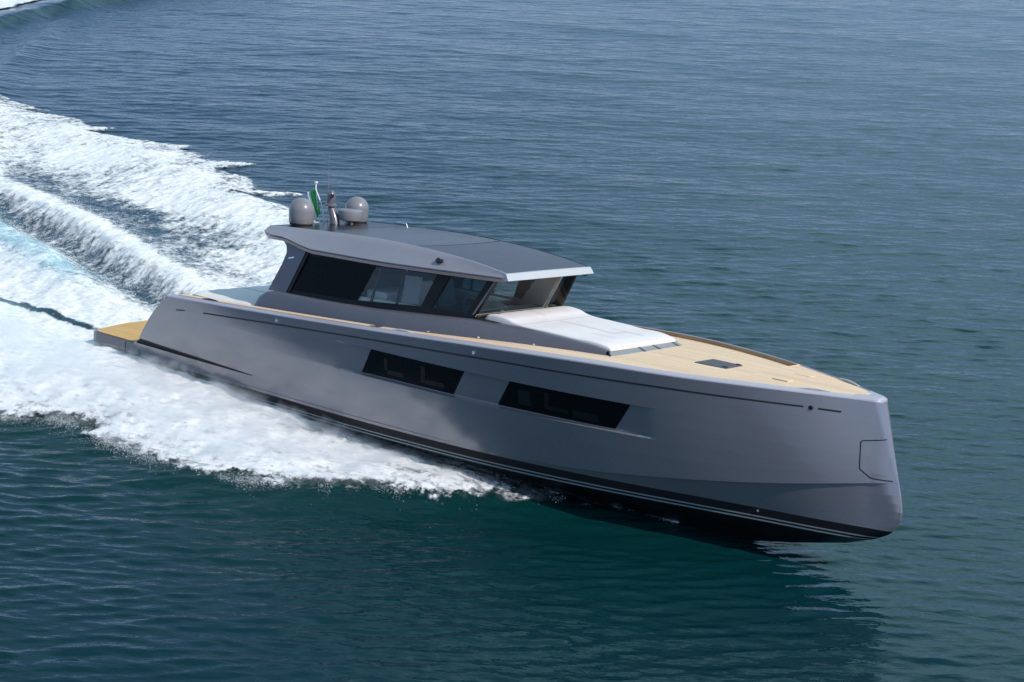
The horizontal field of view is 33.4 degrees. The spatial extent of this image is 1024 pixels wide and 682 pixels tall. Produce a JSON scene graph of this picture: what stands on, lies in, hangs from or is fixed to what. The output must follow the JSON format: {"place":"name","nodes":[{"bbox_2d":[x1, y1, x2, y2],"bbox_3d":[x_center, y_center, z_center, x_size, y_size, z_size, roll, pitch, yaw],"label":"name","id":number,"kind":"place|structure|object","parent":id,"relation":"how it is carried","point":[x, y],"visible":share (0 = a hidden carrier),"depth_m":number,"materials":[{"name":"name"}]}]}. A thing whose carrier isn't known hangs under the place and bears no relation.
{"place":"outdoors","nodes":[
{"label":"outdoors","id":0,"kind":"place"},
{"bbox_2d":[0,187,678,523],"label":"flying spray","id":1,"kind":"object","parent":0,"point":[50,420],"visible":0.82,"depth_m":42.38,"materials":[{"name":"white liquid"}]},
{"bbox_2d":[0,0,1023,681],"bbox_3d":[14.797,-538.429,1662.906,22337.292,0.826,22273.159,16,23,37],"label":"water","id":2,"kind":"structure","parent":0,"point":[832,186],"depth_m":52.51,"materials":[{"name":"blue liquid"}]},
{"bbox_2d":[0,0,33,8],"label":"distant wake foam","id":3,"kind":"object","parent":2,"relation":"on","point":[6,3],"visible":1,"depth_m":108.97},
{"bbox_2d":[0,95,616,506],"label":"wake foam","id":4,"kind":"object","parent":2,"relation":"on","point":[172,201],"visible":0.66,"depth_m":50.75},
{"bbox_2d":[94,176,902,542],"bbox_3d":[-1.096,-0.424,40.159,23.189,6.926,5.660,13,13,39],"label":"motor yacht","id":5,"kind":"object","parent":2,"relation":"on","point":[356,320],"visible":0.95,"depth_m":36.77,"materials":[{"name":"grey paint"}]},
{"bbox_2d":[193,285,272,305],"bbox_3d":[-5.726,-0.997,44.001,2.520,0.582,4.320,13,13,39],"label":"aft sun pad","id":6,"kind":"object","parent":5,"relation":"on","point":[247,295],"visible":0.25,"depth_m":42.95,"materials":[{"name":"white fabric"}]},
{"bbox_2d":[307,190,319,218],"bbox_3d":[-4.997,-3.468,43.106,0.486,0.731,0.055,13,13,39],"label":"flag","id":7,"kind":"object","parent":5,"relation":"hanging from","point":[312,196],"visible":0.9,"depth_m":43.08,"materials":[{"name":"green fabric"}]},
{"bbox_2d":[293,255,375,299],"bbox_3d":[-4.212,-1.475,40.298,2.460,0.930,0.287,13,13,39],"label":"dark side window","id":8,"kind":"structure","parent":5,"relation":"in","point":[320,275],"depth_m":40.29,"materials":[{"name":"black glass"}]},
{"bbox_2d":[362,349,463,393],"bbox_3d":[-2.214,0.675,37.823,3.008,0.737,0.030,15,23,35],"label":"hull window","id":9,"kind":"structure","parent":5,"relation":"in","point":[391,366],"depth_m":37.80,"materials":[{"name":"black glass"}]},
{"bbox_2d":[432,276,486,312],"bbox_3d":[-1.162,-1.053,38.114,1.460,0.865,0.203,13,13,39],"label":"quarter window","id":10,"kind":"structure","parent":5,"relation":"in","point":[458,294],"depth_m":38.12,"materials":[{"name":"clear glass"}]},
{"bbox_2d":[527,276,565,302],"bbox_3d":[0.824,-1.319,40.468,1.414,0.960,0.019,18,25,40],"label":"quarter window","id":11,"kind":"structure","parent":5,"relation":"in","point":[559,286],"depth_m":40.31,"materials":[{"name":"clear glass"}]},
{"bbox_2d":[498,381,629,428],"bbox_3d":[1.042,1.335,35.632,3.181,0.696,0.069,12,21,29],"label":"hull window","id":12,"kind":"structure","parent":5,"relation":"in","point":[594,411],"depth_m":35.59,"materials":[{"name":"black glass"}]},
{"bbox_2d":[485,306,675,350],"bbox_3d":[1.574,-0.347,37.915,3.385,0.349,2.720,13,13,39],"label":"bow sun pad","id":13,"kind":"object","parent":5,"relation":"on","point":[576,324],"visible":1,"depth_m":37.70,"materials":[{"name":"white fabric"}]}
]}

